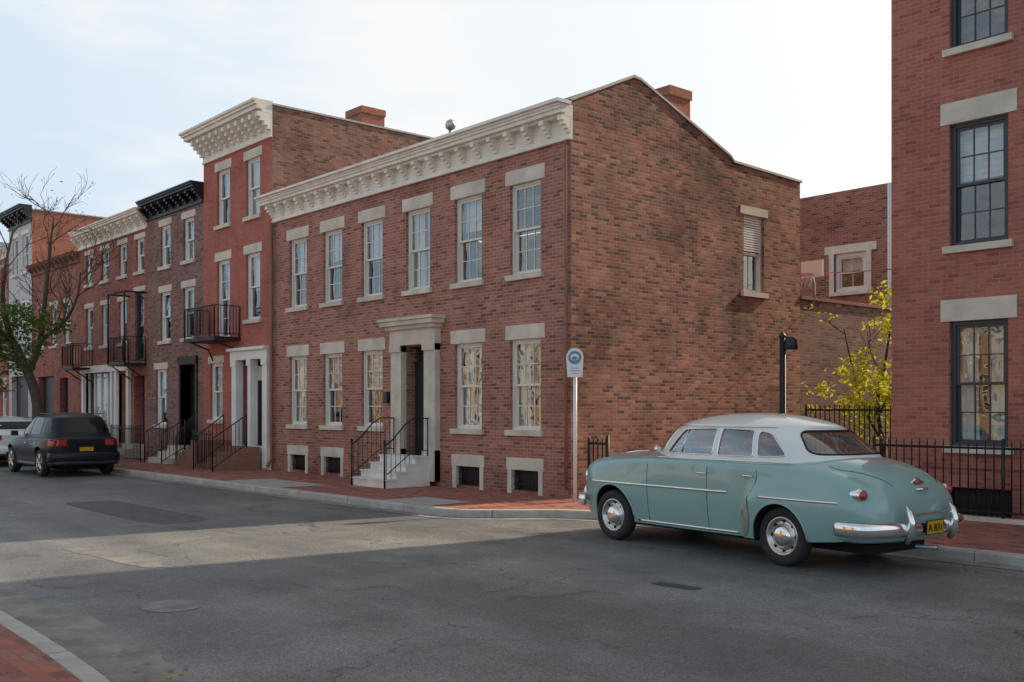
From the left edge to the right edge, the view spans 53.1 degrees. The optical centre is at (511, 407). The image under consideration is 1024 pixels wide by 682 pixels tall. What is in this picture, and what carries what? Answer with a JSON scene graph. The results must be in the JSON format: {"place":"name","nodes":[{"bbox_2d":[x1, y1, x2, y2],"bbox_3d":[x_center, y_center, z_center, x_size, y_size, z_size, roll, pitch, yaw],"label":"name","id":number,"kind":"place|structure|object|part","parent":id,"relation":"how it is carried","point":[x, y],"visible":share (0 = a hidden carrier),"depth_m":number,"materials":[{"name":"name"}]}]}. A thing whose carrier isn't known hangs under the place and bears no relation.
{"place":"outdoors","nodes":[
{"label":"outdoors","id":0,"kind":"place"},
{"bbox_2d":[0,625,80,681],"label":"sidewalk","id":1,"kind":"structure","parent":0,"point":[22,660],"depth_m":6.58,"materials":[{"name":"brick"}]},
{"bbox_2d":[0,0,890,242],"label":"sky","id":2,"kind":"structure","parent":0,"point":[797,89],"materials":[{"name":"white"}]},
{"bbox_2d":[445,119,455,132],"bbox_3d":[-1.444,-6.515,24.129,0.260,0.530,0.260,0,0,-41],"label":"roof vent","id":3,"kind":"object","parent":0,"point":[450,124],"visible":0.88,"depth_m":24.05,"materials":[{"name":"silver metal"}]},
{"bbox_2d":[0,461,1023,681],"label":"road","id":4,"kind":"structure","parent":0,"point":[279,589],"depth_m":9.60,"materials":[{"name":"grey asphalt"}]},
{"bbox_2d":[0,416,34,460],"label":"parked hatchback car","id":5,"kind":"object","parent":4,"relation":"on","point":[8,424],"visible":0.23,"depth_m":30.62,"materials":[{"name":"white paint"}]},
{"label":"windows and lamps","id":6,"kind":"part","parent":5,"relation":"part of","materials":[{"name":"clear glass"}]},
{"bbox_2d":[0,610,109,681],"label":"kerb","id":7,"kind":"structure","parent":4,"relation":"on","point":[78,668],"depth_m":6.94,"materials":[{"name":"concrete"}]},
{"bbox_2d":[6,412,119,475],"bbox_3d":[-12.235,0.950,27.770,2.120,1.640,4.330,0,0,-41],"label":"parked suv","id":8,"kind":"object","parent":4,"relation":"on","point":[45,444],"visible":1,"depth_m":26.38,"materials":[{"name":"black paint"}]},
{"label":"windows and lamps","id":9,"kind":"part","parent":8,"relation":"part of","materials":[{"name":"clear glass"}]},
{"bbox_2d":[0,580,194,681],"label":"gutter","id":10,"kind":"object","parent":4,"relation":"on","point":[97,645],"visible":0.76,"depth_m":7.74,"materials":[{"name":"concrete"}]},
{"bbox_2d":[63,547,172,567],"bbox_3d":[-4.682,1.766,12.084,2.531,0.001,0.317,0,0,43],"label":"road patch","id":11,"kind":"object","parent":4,"relation":"on","point":[118,558],"visible":1,"depth_m":12.00,"materials":[{"name":"grey asphalt"}]},
{"bbox_2d":[67,501,206,523],"bbox_3d":[-6.513,1.766,17.536,1.024,0.001,4.536,0,0,-41],"label":"road patch","id":12,"kind":"object","parent":4,"relation":"on","point":[141,513],"visible":1,"depth_m":17.25,"materials":[{"name":"grey asphalt"}]},
{"bbox_2d":[137,599,201,611],"bbox_3d":[-3.050,1.766,9.141,0.520,0.001,0.601,0,0,-41],"label":"manhole cover","id":13,"kind":"object","parent":4,"relation":"on","point":[169,605],"visible":1,"depth_m":9.15,"materials":[{"name":"metal"}]},
{"bbox_2d":[75,469,1023,570],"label":"gutter","id":14,"kind":"object","parent":4,"relation":"on","point":[1001,566],"visible":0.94,"depth_m":16.29,"materials":[{"name":"concrete"}]},
{"bbox_2d":[89,467,1023,566],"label":"kerb","id":15,"kind":"structure","parent":4,"relation":"on","point":[989,556],"depth_m":16.54,"materials":[{"name":"concrete"}]},
{"bbox_2d":[651,582,699,589],"bbox_3d":[1.628,1.766,10.165,0.181,0.001,0.520,0,0,-44],"label":"manhole cover","id":16,"kind":"object","parent":4,"relation":"on","point":[677,585],"visible":1,"depth_m":10.18,"materials":[{"name":"grey metal"}]},
{"bbox_2d":[577,413,963,565],"bbox_3d":[2.928,0.918,12.966,1.942,1.704,5.322,0,0,-36],"label":"vintage sedan car","id":17,"kind":"object","parent":4,"relation":"on","point":[791,499],"visible":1,"depth_m":11.66,"materials":[{"name":"teal paint"}]},
{"bbox_3d":[3.120,0.411,12.701,1.526,0.319,2.844,0,0,-36],"label":"window glass","id":18,"kind":"part","parent":17,"relation":"part of","materials":[{"name":"clear glass"}]},
{"bbox_2d":[103,486,1006,680],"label":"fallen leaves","id":19,"kind":"object","parent":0,"point":[180,673],"visible":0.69,"depth_m":6.84,"materials":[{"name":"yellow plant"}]},
{"bbox_2d":[114,458,1023,553],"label":"sidewalk","id":20,"kind":"structure","parent":0,"point":[999,537],"depth_m":19.01,"materials":[{"name":"brick"}]},
{"bbox_2d":[25,251,143,414],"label":"brick rowhouse","id":21,"kind":"structure","parent":20,"relation":"on","point":[59,388],"depth_m":40.26,"materials":[{"name":"brick"}]},
{"bbox_2d":[40,302,70,346],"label":"window frames","id":22,"kind":"structure","parent":21,"relation":"in","point":[67,335],"depth_m":39.81,"materials":[{"name":"white paint"}]},
{"bbox_2d":[230,479,323,487],"bbox_3d":[-5.175,1.645,22.407,1.090,0.001,2.600,0,0,-41],"label":"driveway apron","id":23,"kind":"object","parent":20,"relation":"on","point":[276,483],"visible":1,"depth_m":22.34,"materials":[{"name":"concrete"}]},
{"bbox_2d":[350,454,429,488],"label":"steps","id":24,"kind":"structure","parent":20,"relation":"on","point":[414,472],"depth_m":21.40,"materials":[{"name":"stone"}]},
{"bbox_2d":[350,417,428,488],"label":"stair railings","id":25,"kind":"object","parent":24,"relation":"on","point":[385,448],"visible":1,"depth_m":21.78,"materials":[{"name":"black metal"}]},
{"bbox_2d":[387,497,467,504],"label":"kerb ramp","id":26,"kind":"structure","parent":20,"relation":"on","point":[427,501],"depth_m":17.94,"materials":[{"name":"concrete"}]},
{"bbox_2d":[566,348,582,501],"bbox_3d":[1.101,0.305,17.919,0.300,2.690,0.087,0,0,11],"label":"street sign","id":27,"kind":"object","parent":20,"relation":"on","point":[574,359],"visible":0.98,"depth_m":17.89,"materials":[{"name":"white metal"}]},
{"bbox_2d":[587,435,608,468],"bbox_3d":[1.561,1.075,18.543,0.060,1.150,0.527,0,0,-41],"label":"iron fence","id":28,"kind":"object","parent":20,"relation":"on","point":[605,443],"visible":0.54,"depth_m":18.54,"materials":[{"name":"black metal"}]},
{"bbox_2d":[778,332,797,413],"bbox_3d":[4.551,0.200,16.918,0.338,2.900,0.226,0,0,38],"label":"street lamp","id":29,"kind":"object","parent":20,"relation":"on","point":[789,344],"visible":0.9,"depth_m":16.90,"materials":[{"name":"black metal"}]},
{"bbox_2d":[872,436,1023,524],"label":"iron fence","id":30,"kind":"object","parent":20,"relation":"on","point":[1003,519],"visible":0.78,"depth_m":14.84,"materials":[{"name":"metal"}]},
{"label":"ground","id":31,"kind":"structure","parent":0,"visible":0},
{"bbox_2d":[0,242,8,415],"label":"brick rowhouse","id":32,"kind":"structure","parent":31,"relation":"on","point":[4,403],"depth_m":46.13,"materials":[{"name":"brick"}]},
{"bbox_2d":[3,283,6,415],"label":"window frames","id":33,"kind":"structure","parent":32,"relation":"in","point":[4,393],"depth_m":46.33,"materials":[{"name":"white paint"}]},
{"bbox_2d":[0,203,106,419],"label":"grey stucco townhouse","id":34,"kind":"structure","parent":31,"relation":"on","point":[20,404],"depth_m":43.77,"materials":[{"name":"grey paint"}]},
{"bbox_2d":[14,234,27,339],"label":"window frames","id":35,"kind":"structure","parent":34,"relation":"in","point":[25,236],"depth_m":43.83,"materials":[{"name":"white paint"}]},
{"bbox_2d":[0,168,121,418],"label":"street tree","id":36,"kind":"object","parent":31,"relation":"on","point":[18,353],"visible":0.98,"depth_m":34.30,"materials":[{"name":"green plant"}]},
{"bbox_2d":[61,207,147,458],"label":"red brick rowhouse","id":37,"kind":"structure","parent":31,"relation":"on","point":[112,368],"depth_m":35.45,"materials":[{"name":"brick"}]},
{"bbox_2d":[88,238,143,359],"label":"window frames","id":38,"kind":"structure","parent":37,"relation":"in","point":[140,241],"depth_m":35.41,"materials":[{"name":"white paint"}]},
{"bbox_2d":[110,180,253,463],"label":"brown brick townhouse","id":39,"kind":"structure","parent":31,"relation":"on","point":[174,215],"depth_m":31.73,"materials":[{"name":"brick"}]},
{"bbox_2d":[158,217,193,424],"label":"window frames","id":40,"kind":"structure","parent":39,"relation":"in","point":[187,290],"depth_m":32.66,"materials":[{"name":"white paint"}]},
{"bbox_2d":[174,97,433,471],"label":"brick townhouse","id":41,"kind":"structure","parent":31,"relation":"on","point":[248,150],"depth_m":28.34,"materials":[{"name":"brick"}]},
{"bbox_2d":[213,157,259,419],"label":"window frames","id":42,"kind":"structure","parent":41,"relation":"in","point":[250,163],"depth_m":29.48,"materials":[{"name":"white paint"}]},
{"bbox_2d":[273,78,799,498],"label":"walls","id":43,"kind":"structure","parent":31,"relation":"on","point":[671,330],"depth_m":20.71,"materials":[{"name":"red brick"}]},
{"bbox_2d":[383,392,389,402],"bbox_3d":[-2.810,-0.225,22.941,0.080,0.250,0.140,0,0,-41],"label":"mailbox","id":44,"kind":"object","parent":43,"relation":"attached to","point":[386,397],"visible":1,"depth_m":22.90,"materials":[{"name":"black paint"}]},
{"bbox_2d":[377,314,445,481],"bbox_3d":[-2.148,-0.190,22.058,0.480,3.480,2.020,0,0,-41],"label":"door surround","id":45,"kind":"object","parent":43,"relation":"attached to","point":[424,331],"visible":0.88,"depth_m":21.70,"materials":[{"name":"stone"}]},
{"bbox_2d":[254,97,572,222],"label":"cornice","id":46,"kind":"structure","parent":43,"relation":"attached to","point":[534,127],"depth_m":21.46,"materials":[{"name":"beige paint"}]},
{"bbox_2d":[292,454,537,490],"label":"basement grilles","id":47,"kind":"object","parent":43,"relation":"attached to","point":[527,480],"visible":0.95,"depth_m":20.92,"materials":[{"name":"black metal"}]},
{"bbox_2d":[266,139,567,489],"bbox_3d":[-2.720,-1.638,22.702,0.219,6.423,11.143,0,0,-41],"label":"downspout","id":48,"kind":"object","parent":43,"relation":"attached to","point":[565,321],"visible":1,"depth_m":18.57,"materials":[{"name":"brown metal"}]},
{"bbox_2d":[414,361,423,454],"bbox_3d":[-1.880,0.020,22.291,0.130,2.060,0.820,0,0,-41],"label":"door","id":49,"kind":"structure","parent":43,"relation":"attached to","point":[419,389],"depth_m":22.44,"materials":[{"name":"paint"}]},
{"bbox_2d":[414,88,601,240],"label":"roof","id":50,"kind":"structure","parent":43,"relation":"on","point":[537,209],"depth_m":27.49,"materials":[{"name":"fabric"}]},
{"bbox_2d":[655,85,691,118],"bbox_3d":[3.259,-5.770,21.428,0.710,1.640,0.710,0,0,-41],"label":"chimney","id":51,"kind":"object","parent":50,"relation":"on","point":[679,98],"visible":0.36,"depth_m":21.14,"materials":[{"name":"red brick"}]},
{"bbox_2d":[292,180,760,430],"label":"window frames","id":52,"kind":"structure","parent":43,"relation":"attached to","point":[756,230],"depth_m":22.30,"materials":[{"name":"white wood"}]},
{"bbox_2d":[298,200,752,425],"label":"curtains","id":53,"kind":"object","parent":52,"relation":"attached to","point":[472,350],"visible":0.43,"depth_m":22.20,"materials":[{"name":"white fabric"}]},
{"bbox_2d":[285,162,768,495],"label":"trim","id":54,"kind":"structure","parent":43,"relation":"attached to","point":[536,172],"depth_m":21.17,"materials":[{"name":"stone"}]},
{"bbox_2d":[567,75,801,182],"bbox_3d":[3.771,-5.740,21.038,7.310,1.260,0.250,0,0,-41],"label":"coping","id":55,"kind":"object","parent":43,"relation":"on","point":[684,116],"visible":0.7,"depth_m":20.69,"materials":[{"name":"stone"}]},
{"bbox_2d":[800,260,823,296],"bbox_3d":[7.299,-0.960,24.977,0.885,5.220,0.600,0,0,-41],"label":"basketball hoop","id":56,"kind":"object","parent":31,"relation":"on","point":[811,270],"visible":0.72,"depth_m":24.96,"materials":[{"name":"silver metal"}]},
{"bbox_2d":[800,182,890,305],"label":"brick outbuilding","id":57,"kind":"structure","parent":31,"relation":"on","point":[845,231],"depth_m":28.83,"materials":[{"name":"brick"}]},
{"bbox_2d":[836,251,865,291],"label":"window frames","id":58,"kind":"structure","parent":57,"relation":"in","point":[839,257],"depth_m":28.89,"materials":[{"name":"white paint"}]},
{"label":"yard","id":59,"kind":"structure","parent":0,"visible":0},
{"bbox_2d":[800,295,890,457],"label":"brick wall","id":60,"kind":"structure","parent":59,"relation":"on","point":[823,346],"depth_m":24.31,"materials":[{"name":"brown brick"}]},
{"bbox_2d":[800,280,890,456],"bbox_3d":[7.738,-0.723,21.559,3.214,4.854,2.099,0,0,25],"label":"yellow leaved tree","id":61,"kind":"object","parent":59,"relation":"on","point":[883,392],"visible":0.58,"depth_m":21.54,"materials":[{"name":"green plant"}]},
{"bbox_2d":[805,404,890,457],"bbox_3d":[7.196,0.790,19.916,0.048,1.720,3.450,0,0,-41],"label":"iron fence","id":62,"kind":"object","parent":59,"relation":"on","point":[844,409],"visible":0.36,"depth_m":20.44,"materials":[{"name":"black metal"}]},
{"bbox_2d":[891,0,1023,518],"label":"walls","id":63,"kind":"structure","parent":59,"relation":"on","point":[927,81],"depth_m":16.18,"materials":[{"name":"red brick"}]},
{"bbox_2d":[824,269,890,273],"bbox_3d":[8.952,-3.185,22.875,0.085,0.251,5.708,0,0,-33],"label":"utility cable","id":64,"kind":"object","parent":63,"relation":"attached to","point":[858,271],"visible":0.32,"depth_m":24.08,"materials":[{"name":"brown paint"}]},
{"bbox_2d":[890,32,1023,470],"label":"trim","id":65,"kind":"structure","parent":63,"relation":"attached to","point":[999,103],"depth_m":15.59,"materials":[{"name":"stone"}]},
{"bbox_2d":[951,0,1007,446],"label":"window frames","id":66,"kind":"structure","parent":63,"relation":"attached to","point":[956,214],"depth_m":15.79,"materials":[{"name":"wood"}]},
{"bbox_2d":[961,123,1004,439],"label":"curtains","id":67,"kind":"object","parent":66,"relation":"attached to","point":[998,391],"visible":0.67,"depth_m":15.84,"materials":[{"name":"white fabric"}]},
{"bbox_2d":[950,487,1011,517],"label":"basement grilles","id":68,"kind":"object","parent":63,"relation":"attached to","point":[980,498],"visible":0.65,"depth_m":15.71,"materials":[{"name":"black metal"}]}
]}

